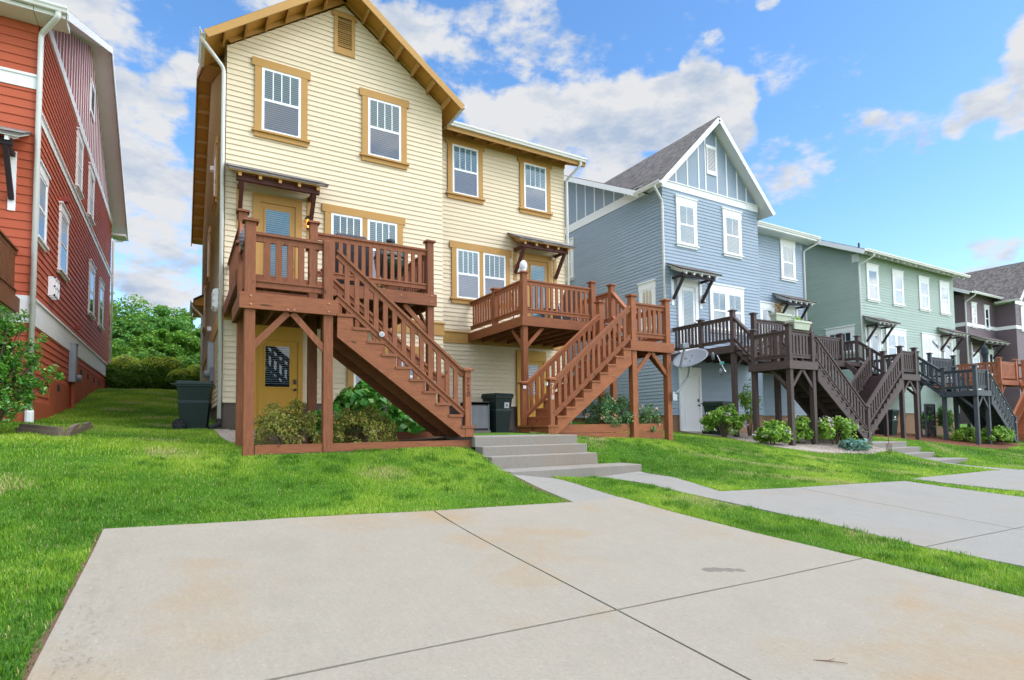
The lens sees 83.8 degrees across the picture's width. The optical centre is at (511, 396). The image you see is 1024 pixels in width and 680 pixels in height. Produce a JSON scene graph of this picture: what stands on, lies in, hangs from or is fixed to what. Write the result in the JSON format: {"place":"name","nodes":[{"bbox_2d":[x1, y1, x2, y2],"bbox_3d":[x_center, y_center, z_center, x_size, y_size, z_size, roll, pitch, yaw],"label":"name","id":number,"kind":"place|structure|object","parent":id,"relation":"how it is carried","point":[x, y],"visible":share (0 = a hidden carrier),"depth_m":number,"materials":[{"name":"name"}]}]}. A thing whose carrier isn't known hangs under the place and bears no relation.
{"place":"outdoors","nodes":[
{"label":"outdoors","id":0,"kind":"place"},
{"bbox_2d":[0,524,113,679],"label":"lawn grass","id":1,"kind":"structure","parent":0,"point":[82,559],"depth_m":3.79,"materials":[{"name":"plant"}]},
{"bbox_2d":[0,380,1023,679],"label":"ground","id":2,"kind":"structure","parent":0,"point":[330,488],"depth_m":6.76,"materials":[{"name":"plant"}]},
{"bbox_2d":[0,229,19,313],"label":"wooden deck","id":3,"kind":"structure","parent":2,"relation":"on","point":[9,298],"depth_m":10.85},
{"bbox_2d":[0,306,64,423],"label":"broadleaf shrub","id":4,"kind":"object","parent":2,"relation":"on","point":[22,395],"visible":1,"depth_m":8.94,"materials":[{"name":"green plant"}]},
{"bbox_2d":[15,422,92,436],"bbox_3d":[-7.672,0.543,9.512,0.910,0.282,1.857,1,-3,-30],"label":"log edging","id":5,"kind":"object","parent":2,"relation":"on","point":[55,430],"visible":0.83,"depth_m":9.04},
{"bbox_2d":[0,0,128,422],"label":"red house","id":6,"kind":"structure","parent":2,"relation":"on","point":[63,217],"depth_m":14.04,"materials":[{"name":"wood"}]},
{"bbox_2d":[38,159,50,252],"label":"window","id":7,"kind":"structure","parent":6,"relation":"in","point":[45,177],"depth_m":12.29,"materials":[{"name":"white paint"}]},
{"bbox_2d":[57,201,70,282],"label":"window","id":8,"kind":"structure","parent":6,"relation":"in","point":[64,216],"depth_m":14.40,"materials":[{"name":"white paint"}]},
{"bbox_2d":[75,127,84,199],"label":"window","id":9,"kind":"structure","parent":6,"relation":"in","point":[80,142],"depth_m":16.42,"materials":[{"name":"white paint"}]},
{"bbox_2d":[87,162,95,226],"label":"window","id":10,"kind":"structure","parent":6,"relation":"in","point":[91,176],"depth_m":18.57,"materials":[{"name":"white paint"}]},
{"bbox_2d":[87,259,96,320],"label":"window","id":11,"kind":"structure","parent":6,"relation":"in","point":[92,268],"depth_m":19.03,"materials":[{"name":"white paint"}]},
{"bbox_2d":[98,278,104,331],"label":"window","id":12,"kind":"structure","parent":6,"relation":"in","point":[101,284],"depth_m":21.29,"materials":[{"name":"white paint"}]},
{"bbox_2d":[0,388,241,457],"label":"lawn grass","id":13,"kind":"structure","parent":2,"relation":"on","point":[129,427],"depth_m":10.40,"materials":[{"name":"plant"}]},
{"bbox_2d":[109,319,142,351],"bbox_3d":[-21.482,-2.534,30.493,3.282,3.355,3.599,1,-3,-30],"label":"leafy tree","id":14,"kind":"object","parent":2,"relation":"on","point":[123,334],"visible":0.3,"depth_m":30.31,"materials":[{"name":"green plant"}]},
{"bbox_2d":[108,339,149,368],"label":"wood bush","id":15,"kind":"object","parent":2,"relation":"on","point":[139,355],"visible":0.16,"depth_m":27.78,"materials":[{"name":"green plant"}]},
{"bbox_2d":[109,291,156,325],"bbox_3d":[-25.226,-4.061,36.200,6.737,6.057,6.809,1,-3,-30],"label":"leafy tree","id":16,"kind":"object","parent":2,"relation":"on","point":[127,316],"visible":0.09,"depth_m":35.66,"materials":[{"name":"green plant"}]},
{"bbox_2d":[121,305,192,342],"bbox_3d":[-21.096,-3.268,33.942,4.079,4.575,4.116,-1,-3,4],"label":"leafy tree","id":17,"kind":"object","parent":2,"relation":"on","point":[147,323],"visible":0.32,"depth_m":33.33,"materials":[{"name":"green plant"}]},
{"bbox_2d":[130,328,199,358],"bbox_3d":[-18.587,-2.237,30.877,3.502,3.054,3.297,1,-3,-30],"label":"leafy tree","id":18,"kind":"object","parent":2,"relation":"on","point":[159,340],"visible":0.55,"depth_m":30.23,"materials":[{"name":"green plant"}]},
{"bbox_2d":[169,307,200,330],"bbox_3d":[-23.256,-3.505,41.424,5.502,5.377,5.472,1,-3,-30],"label":"leafy tree","id":19,"kind":"object","parent":2,"relation":"on","point":[182,312],"visible":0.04,"depth_m":39.70,"materials":[{"name":"green plant"}]},
{"bbox_2d":[170,380,215,428],"bbox_3d":[-7.205,0.210,12.891,0.841,1.115,0.647,1,-3,-22],"label":"rubbish cart","id":20,"kind":"object","parent":2,"relation":"on","point":[194,402],"visible":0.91,"depth_m":12.66,"materials":[{"name":"green plastic"}]},
{"bbox_2d":[0,446,572,553],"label":"lawn grass","id":21,"kind":"structure","parent":2,"relation":"on","point":[177,462],"depth_m":6.58,"materials":[{"name":"plant"}]},
{"bbox_2d":[20,476,568,679],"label":"soil edge","id":22,"kind":"object","parent":2,"relation":"on","point":[35,656],"visible":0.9,"depth_m":3.14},
{"bbox_2d":[230,429,448,455],"bbox_3d":[-3.448,0.824,11.063,3.360,0.444,5.160,1,-3,-30],"label":"soil bed","id":23,"kind":"object","parent":2,"relation":"on","point":[274,438],"visible":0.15,"depth_m":10.47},
{"bbox_2d":[254,398,320,444],"bbox_3d":[-3.473,0.430,8.816,1.150,0.828,0.985,1,-3,-30],"label":"azalea bush","id":24,"kind":"object","parent":23,"relation":"on","point":[276,420],"visible":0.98,"depth_m":8.65,"materials":[{"name":"green plant"}]},
{"bbox_2d":[320,403,399,442],"bbox_3d":[-2.484,0.472,9.412,1.327,0.759,0.971,1,-3,-30],"label":"azalea bush","id":25,"kind":"object","parent":23,"relation":"on","point":[348,420],"visible":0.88,"depth_m":9.32,"materials":[{"name":"green plant"}]},
{"bbox_2d":[333,379,401,437],"bbox_3d":[-2.821,0.217,11.358,1.577,1.341,1.402,-1,-3,6],"label":"hydrangea bush","id":26,"kind":"object","parent":23,"relation":"on","point":[360,394],"visible":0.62,"depth_m":10.95,"materials":[{"name":"green plant"}]},
{"bbox_2d":[379,412,426,434],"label":"hosta plant","id":27,"kind":"object","parent":23,"relation":"on","point":[407,423],"visible":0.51,"depth_m":10.76,"materials":[{"name":"green plant"}]},
{"bbox_2d":[223,208,475,456],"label":"wooden deck","id":28,"kind":"structure","parent":2,"relation":"on","point":[332,308],"depth_m":9.16,"materials":[{"name":"brown wood"}]},
{"bbox_2d":[335,233,368,285],"bbox_3d":[-3.325,-2.686,11.656,0.797,1.188,0.609,1,-3,-30],"label":"gas grill","id":29,"kind":"object","parent":28,"relation":"on","point":[352,259],"visible":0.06,"depth_m":11.45,"materials":[{"name":"black metal"}]},
{"bbox_2d":[373,239,405,290],"bbox_3d":[-2.578,-2.725,12.123,0.720,1.261,0.720,1,-3,-30],"label":"ceramic grill","id":30,"kind":"object","parent":28,"relation":"on","point":[392,241],"visible":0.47,"depth_m":11.88,"materials":[{"name":"black ceramic"}]},
{"bbox_2d":[254,431,470,454],"bbox_3d":[-2.524,0.784,9.488,3.370,0.380,1.460,1,-3,-30],"label":"timber edging","id":31,"kind":"object","parent":2,"relation":"on","point":[287,448],"visible":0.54,"depth_m":8.87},
{"bbox_2d":[189,0,586,433],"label":"cream house","id":32,"kind":"structure","parent":2,"relation":"on","point":[334,117],"depth_m":14.59,"materials":[{"name":"wood"}]},
{"bbox_2d":[211,136,217,214],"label":"window","id":33,"kind":"structure","parent":32,"relation":"in","point":[214,203],"depth_m":15.51,"materials":[{"name":"beige paint"}]},
{"bbox_2d":[253,192,301,278],"bbox_3d":[-5.415,-3.324,13.177,1.060,2.670,0.122,1,-3,-30],"label":"door","id":34,"kind":"structure","parent":32,"relation":"in","point":[277,215],"depth_m":13.22,"materials":[{"name":"beige paint"}]},
{"bbox_2d":[254,325,302,430],"bbox_3d":[-5.355,-0.443,13.045,1.080,2.500,0.122,1,-3,-30],"label":"door","id":35,"kind":"structure","parent":32,"relation":"in","point":[279,358],"depth_m":13.09,"materials":[{"name":"yellow paint"}]},
{"bbox_2d":[251,56,310,147],"bbox_3d":[-5.412,-6.915,13.403,1.290,1.855,0.095,1,-3,-30],"label":"window","id":36,"kind":"structure","parent":32,"relation":"in","point":[281,91],"depth_m":13.41,"materials":[{"name":"beige paint"}]},
{"bbox_2d":[322,203,404,286],"bbox_3d":[-3.664,-3.734,14.238,2.090,1.865,0.095,1,-3,-30],"label":"window","id":37,"kind":"structure","parent":32,"relation":"in","point":[373,226],"depth_m":14.26,"materials":[{"name":"beige paint"}]},
{"bbox_2d":[347,346,420,404],"bbox_3d":[-3.169,-0.560,14.343,2.050,1.525,0.095,1,-3,-30],"label":"window","id":38,"kind":"structure","parent":32,"relation":"in","point":[352,379],"depth_m":13.99,"materials":[{"name":"beige paint"}]},
{"bbox_2d":[359,87,409,169],"bbox_3d":[-3.265,-6.876,14.653,1.300,1.855,0.095,1,-3,-30],"label":"window","id":39,"kind":"structure","parent":32,"relation":"in","point":[384,117],"depth_m":14.65,"materials":[{"name":"glass"}]},
{"bbox_2d":[445,135,485,204],"bbox_3d":[-1.380,-6.749,16.997,1.280,1.835,0.095,1,-3,-30],"label":"window","id":40,"kind":"structure","parent":32,"relation":"in","point":[464,158],"depth_m":17.00,"materials":[{"name":"glass"}]},
{"bbox_2d":[449,241,511,307],"bbox_3d":[-0.903,-3.635,17.095,2.080,1.815,0.095,1,-3,-30],"label":"window","id":41,"kind":"structure","parent":32,"relation":"in","point":[476,269],"depth_m":17.02,"materials":[{"name":"beige paint"}]},
{"bbox_2d":[516,350,546,424],"bbox_3d":[0.634,-0.226,17.779,1.080,2.410,0.122,1,-3,-30],"label":"door","id":42,"kind":"structure","parent":32,"relation":"in","point":[536,360],"depth_m":17.82,"materials":[{"name":"yellow paint"}]},
{"bbox_2d":[517,155,552,218],"bbox_3d":[0.754,-6.710,18.240,1.280,1.835,0.095,1,-3,-30],"label":"window","id":43,"kind":"structure","parent":32,"relation":"in","point":[534,174],"depth_m":18.24,"materials":[{"name":"glass"}]},
{"bbox_2d":[523,252,552,317],"bbox_3d":[0.842,-3.183,18.071,1.060,2.700,0.122,1,-3,-30],"label":"door","id":44,"kind":"structure","parent":32,"relation":"in","point":[539,267],"depth_m":18.13,"materials":[{"name":"beige paint"}]},
{"bbox_2d":[0,436,1023,677],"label":"grass tufts","id":45,"kind":"object","parent":2,"relation":"on","point":[348,498],"visible":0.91,"depth_m":6.31,"materials":[{"name":"plant"}]},
{"bbox_2d":[438,434,641,477],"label":"concrete steps","id":46,"kind":"structure","parent":2,"relation":"on","point":[545,455],"depth_m":9.69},
{"bbox_2d":[468,270,673,440],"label":"wooden deck","id":47,"kind":"structure","parent":2,"relation":"on","point":[605,366],"depth_m":13.51,"materials":[{"name":"wood"}]},
{"bbox_2d":[672,343,707,400],"bbox_3d":[4.160,-0.588,13.374,0.772,1.320,0.793,1,-3,-30],"label":"satellite dish","id":48,"kind":"object","parent":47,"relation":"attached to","point":[689,358],"visible":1,"depth_m":13.46,"materials":[{"name":"grey paint"}]},
{"bbox_2d":[491,430,666,439],"bbox_3d":[0.767,1.010,14.751,3.600,0.296,5.220,1,-3,-30],"label":"soil bed","id":49,"kind":"object","parent":2,"relation":"on","point":[513,431],"visible":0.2,"depth_m":13.05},
{"bbox_2d":[460,402,490,432],"bbox_3d":[-1.047,0.595,16.029,0.660,0.890,0.670,1,-3,-30],"label":"air conditioner","id":50,"kind":"object","parent":49,"relation":"on","point":[480,418],"visible":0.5,"depth_m":15.80,"materials":[{"name":"metal"}]},
{"bbox_2d":[481,393,513,432],"bbox_3d":[-0.439,0.464,16.336,0.647,1.135,0.841,2,-4,-38],"label":"rubbish cart","id":51,"kind":"object","parent":49,"relation":"on","point":[500,409],"visible":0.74,"depth_m":16.07,"materials":[{"name":"green plastic"}]},
{"bbox_2d":[559,423,663,438],"bbox_3d":[2.148,0.860,12.632,3.250,0.520,0.052,1,-3,-30],"label":"timber edging","id":52,"kind":"object","parent":49,"relation":"on","point":[589,430],"visible":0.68,"depth_m":12.62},
{"bbox_2d":[581,393,642,432],"bbox_3d":[2.272,0.428,13.081,1.653,1.055,0.969,1,-3,-30],"label":"rose bush","id":53,"kind":"object","parent":49,"relation":"on","point":[602,409],"visible":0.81,"depth_m":12.90,"materials":[{"name":"green plant"}]},
{"bbox_2d":[639,404,661,431],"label":"rose bush","id":54,"kind":"object","parent":49,"relation":"on","point":[651,414],"visible":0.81,"depth_m":13.27,"materials":[{"name":"green plant"}]},
{"bbox_2d":[606,428,777,446],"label":"lawn grass","id":55,"kind":"structure","parent":2,"relation":"on","point":[676,434],"depth_m":15.67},
{"bbox_2d":[564,116,821,432],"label":"blue house","id":56,"kind":"structure","parent":2,"relation":"on","point":[686,230],"depth_m":22.19,"materials":[{"name":"grey"}]},
{"bbox_2d":[565,237,574,282],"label":"window","id":57,"kind":"structure","parent":56,"relation":"in","point":[571,241],"depth_m":25.30,"materials":[{"name":"white paint"}]},
{"bbox_2d":[637,279,656,331],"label":"window","id":58,"kind":"structure","parent":56,"relation":"in","point":[647,290],"depth_m":21.13,"materials":[{"name":"white paint"}]},
{"bbox_2d":[674,194,699,249],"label":"window","id":59,"kind":"structure","parent":56,"relation":"in","point":[686,207],"depth_m":21.17,"materials":[{"name":"white paint"}]},
{"bbox_2d":[677,277,698,352],"bbox_3d":[6.506,-2.957,20.956,1.040,2.810,0.122,1,-3,-30],"label":"door","id":60,"kind":"structure","parent":56,"relation":"in","point":[687,296],"depth_m":20.99,"materials":[{"name":"white paint"}]},
{"bbox_2d":[678,367,702,431],"bbox_3d":[6.542,0.099,20.800,1.120,2.370,0.122,1,-3,-30],"label":"door","id":61,"kind":"structure","parent":56,"relation":"in","point":[690,395],"depth_m":20.81,"materials":[{"name":"white paint"}]},
{"bbox_2d":[708,282,744,334],"bbox_3d":[8.347,-3.392,22.071,2.050,1.880,0.095,1,-3,-30],"label":"window","id":62,"kind":"structure","parent":56,"relation":"in","point":[723,298],"depth_m":22.03,"materials":[{"name":"white paint"}]},
{"bbox_2d":[721,207,743,259],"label":"window","id":63,"kind":"structure","parent":56,"relation":"in","point":[731,219],"depth_m":22.45,"materials":[{"name":"white paint"}]},
{"bbox_2d":[760,301,774,338],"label":"window","id":64,"kind":"structure","parent":56,"relation":"in","point":[766,308],"depth_m":25.19,"materials":[{"name":"white paint"}]},
{"bbox_2d":[779,238,797,282],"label":"window","id":65,"kind":"structure","parent":56,"relation":"in","point":[787,247],"depth_m":26.16,"materials":[{"name":"white paint"}]},
{"bbox_2d":[671,309,872,445],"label":"wooden deck","id":66,"kind":"structure","parent":2,"relation":"on","point":[811,391],"depth_m":17.56,"materials":[{"name":"wood"}]},
{"bbox_2d":[768,299,792,321],"bbox_3d":[9.215,-2.963,19.595,0.890,0.780,0.317,1,-3,-30],"label":"planter box","id":67,"kind":"object","parent":66,"relation":"attached to","point":[778,316],"visible":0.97,"depth_m":19.45,"materials":[{"name":"white plastic"}]},
{"bbox_2d":[785,316,811,330],"bbox_3d":[8.354,-2.157,16.625,0.840,0.428,0.300,1,-3,-30],"label":"planter box","id":68,"kind":"object","parent":66,"relation":"attached to","point":[800,324],"visible":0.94,"depth_m":16.49,"materials":[{"name":"white plastic"}]},
{"bbox_2d":[681,431,887,453],"bbox_3d":[8.129,1.423,18.193,4.600,0.671,5.850,1,-3,-30],"label":"gravel bed","id":69,"kind":"object","parent":2,"relation":"on","point":[786,445],"visible":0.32,"depth_m":16.22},
{"bbox_2d":[701,401,731,434],"bbox_3d":[6.808,0.716,18.983,0.647,1.155,0.841,2,-4,-42],"label":"rubbish cart","id":70,"kind":"object","parent":69,"relation":"on","point":[709,406],"visible":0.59,"depth_m":18.77,"materials":[{"name":"green plastic"}]},
{"bbox_2d":[699,403,748,436],"bbox_3d":[6.593,0.753,17.722,1.559,1.126,1.285,1,-3,-30],"label":"hydrangea bush","id":71,"kind":"object","parent":69,"relation":"on","point":[719,417],"visible":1,"depth_m":17.64,"materials":[{"name":"green plant"}]},
{"bbox_2d":[738,378,763,435],"bbox_3d":[7.976,0.367,19.244,0.923,2.012,0.877,-2,-3,18],"label":"tall shrub","id":72,"kind":"object","parent":69,"relation":"on","point":[745,400],"visible":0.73,"depth_m":19.18,"materials":[{"name":"green plant"}]},
{"bbox_2d":[752,419,792,444],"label":"hydrangea bush","id":73,"kind":"object","parent":69,"relation":"on","point":[772,431],"visible":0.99,"depth_m":15.82,"materials":[{"name":"green plant"}]},
{"bbox_2d":[785,414,813,443],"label":"hydrangea bush","id":74,"kind":"object","parent":69,"relation":"on","point":[804,429],"visible":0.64,"depth_m":16.64,"materials":[{"name":"green plant"}]},
{"bbox_2d":[818,415,859,443],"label":"hydrangea bush","id":75,"kind":"object","parent":69,"relation":"on","point":[847,427],"visible":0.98,"depth_m":16.88,"materials":[{"name":"green plant"}]},
{"bbox_2d":[838,438,872,450],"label":"hosta plant","id":76,"kind":"object","parent":69,"relation":"on","point":[856,444],"visible":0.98,"depth_m":16.07,"materials":[{"name":"blue plant"}]},
{"bbox_2d":[784,333,920,439],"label":"wooden deck","id":77,"kind":"structure","parent":2,"relation":"on","point":[881,392],"depth_m":22.08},
{"bbox_2d":[802,240,970,434],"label":"green house","id":78,"kind":"structure","parent":2,"relation":"on","point":[876,300],"depth_m":29.64,"materials":[{"name":"green"}]},
{"bbox_2d":[825,324,854,353],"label":"window","id":79,"kind":"structure","parent":78,"relation":"in","point":[848,331],"depth_m":28.50,"materials":[{"name":"white paint"}]},
{"bbox_2d":[865,262,880,302],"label":"window","id":80,"kind":"structure","parent":78,"relation":"in","point":[872,277],"depth_m":28.59,"materials":[{"name":"white paint"}]},
{"bbox_2d":[868,327,880,374],"bbox_3d":[18.100,-2.128,28.368,1.040,2.640,0.122,1,-3,-30],"label":"door","id":81,"kind":"structure","parent":78,"relation":"in","point":[874,342],"depth_m":28.44,"materials":[{"name":"white paint"}]},
{"bbox_2d":[885,328,906,361],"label":"window","id":82,"kind":"structure","parent":78,"relation":"in","point":[897,337],"depth_m":29.41,"materials":[{"name":"glass"}]},
{"bbox_2d":[891,268,905,307],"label":"window","id":83,"kind":"structure","parent":78,"relation":"in","point":[897,275],"depth_m":29.82,"materials":[{"name":"white paint"}]},
{"bbox_2d":[917,275,931,311],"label":"window","id":84,"kind":"structure","parent":78,"relation":"in","point":[923,282],"depth_m":31.19,"materials":[{"name":"white paint"}]},
{"bbox_2d":[921,332,940,360],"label":"window","id":85,"kind":"structure","parent":78,"relation":"in","point":[930,342],"depth_m":31.27,"materials":[{"name":"glass"}]},
{"bbox_2d":[938,280,951,315],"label":"window","id":86,"kind":"structure","parent":78,"relation":"in","point":[943,285],"depth_m":32.35,"materials":[{"name":"white paint"}]},
{"bbox_2d":[868,441,967,463],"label":"concrete steps","id":87,"kind":"structure","parent":2,"relation":"on","point":[901,447],"depth_m":17.92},
{"bbox_2d":[865,351,1018,444],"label":"wooden deck","id":88,"kind":"structure","parent":2,"relation":"on","point":[995,410],"depth_m":24.99,"materials":[{"name":"wood"}]},
{"bbox_2d":[924,404,936,437],"bbox_3d":[18.879,1.086,25.730,0.910,1.550,0.060,1,-3,-30],"label":"lattice panel","id":89,"kind":"object","parent":88,"relation":"attached to","point":[931,425],"visible":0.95,"depth_m":25.70,"materials":[{"name":"wood"}]},
{"bbox_2d":[872,432,1023,448],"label":"mulch bed","id":90,"kind":"object","parent":2,"relation":"on","point":[995,445],"visible":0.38,"depth_m":24.08,"materials":[{"name":"brown wood"}]},
{"bbox_2d":[875,409,899,435],"bbox_3d":[16.402,1.120,24.963,0.647,1.155,0.841,1,-4,-34],"label":"rubbish cart","id":91,"kind":"object","parent":90,"relation":"on","point":[893,419],"visible":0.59,"depth_m":24.66,"materials":[{"name":"green plastic"}]},
{"bbox_2d":[936,403,954,432],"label":"climbing plant","id":92,"kind":"object","parent":90,"relation":"on","point":[939,417],"visible":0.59,"depth_m":26.62,"materials":[{"name":"green plant"}]},
{"bbox_2d":[951,426,985,441],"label":"bush","id":93,"kind":"object","parent":90,"relation":"on","point":[961,432],"visible":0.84,"depth_m":24.56,"materials":[{"name":"green plant"}]},
{"bbox_2d":[981,425,1015,443],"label":"bush","id":94,"kind":"object","parent":90,"relation":"on","point":[1004,433],"visible":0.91,"depth_m":24.40,"materials":[{"name":"green plant"}]},
{"bbox_2d":[935,357,1023,440],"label":"wooden deck","id":95,"kind":"structure","parent":2,"relation":"on","point":[1009,371],"depth_m":29.09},
{"bbox_2d":[953,262,1023,434],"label":"plum house","id":96,"kind":"structure","parent":2,"relation":"on","point":[989,307],"depth_m":36.96,"materials":[{"name":"grey"}]},
{"bbox_3d":[-15.064,-0.231,24.088,4.200,0.282,4.300,1,-3,-30],"label":"mulch bed","id":97,"kind":"object","parent":2,"relation":"on","visible":0},
{"bbox_2d":[105,358,145,388],"bbox_3d":[-16.164,-0.925,23.795,1.554,1.399,1.309,1,-3,-30],"label":"garden shrub","id":98,"kind":"object","parent":97,"relation":"on","point":[130,378],"visible":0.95,"depth_m":23.46,"materials":[{"name":"green plant"}]},
{"bbox_2d":[136,355,173,388],"bbox_3d":[-15.590,-1.010,24.809,1.636,1.636,1.384,1,-3,-30],"label":"garden shrub","id":99,"kind":"object","parent":97,"relation":"on","point":[150,361],"visible":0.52,"depth_m":24.42,"materials":[{"name":"green plant"}]},
{"bbox_2d":[150,356,186,388],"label":"garden shrub","id":100,"kind":"object","parent":97,"relation":"on","point":[175,363],"visible":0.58,"depth_m":24.56,"materials":[{"name":"green plant"}]},
{"bbox_2d":[165,368,199,388],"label":"garden shrub","id":101,"kind":"object","parent":97,"relation":"on","point":[180,374],"visible":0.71,"depth_m":23.99,"materials":[{"name":"green plant"}]},
{"bbox_2d":[27,497,1023,679],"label":"driveway","id":102,"kind":"structure","parent":0,"point":[473,593],"depth_m":3.66,"materials":[{"name":"concrete"}]},
{"bbox_2d":[51,478,1019,678],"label":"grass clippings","id":103,"kind":"object","parent":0,"point":[311,603],"depth_m":3.31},
{"bbox_2d":[48,0,1023,330],"label":"sky","id":104,"kind":"structure","parent":0,"point":[894,127],"materials":[{"name":"blue"}]},
{"bbox_2d":[512,474,616,501],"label":"path","id":105,"kind":"structure","parent":0,"point":[566,490],"depth_m":7.91,"materials":[{"name":"grey concrete"}]},
{"bbox_2d":[600,471,717,494],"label":"path","id":106,"kind":"structure","parent":0,"point":[684,486],"depth_m":8.73,"materials":[{"name":"grey concrete"}]},
{"bbox_2d":[530,431,945,490],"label":"lawn grass","id":107,"kind":"structure","parent":0,"point":[827,478],"depth_m":10.75,"materials":[{"name":"plant"}]},
{"bbox_2d":[552,475,1023,596],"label":"lawn grass","id":108,"kind":"structure","parent":0,"point":[659,497],"depth_m":5.81,"materials":[{"name":"plant"}]},
{"bbox_2d":[664,435,1023,495],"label":"lawn grass","id":109,"kind":"structure","parent":0,"point":[1008,454],"depth_m":14.91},
{"bbox_2d":[694,481,1023,567],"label":"driveway","id":110,"kind":"structure","parent":0,"point":[995,521],"depth_m":7.28,"materials":[{"name":"grey concrete"}]},
{"bbox_2d":[912,469,1023,490],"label":"driveway","id":111,"kind":"structure","parent":0,"point":[1006,479],"depth_m":11.60,"materials":[{"name":"grey concrete"}]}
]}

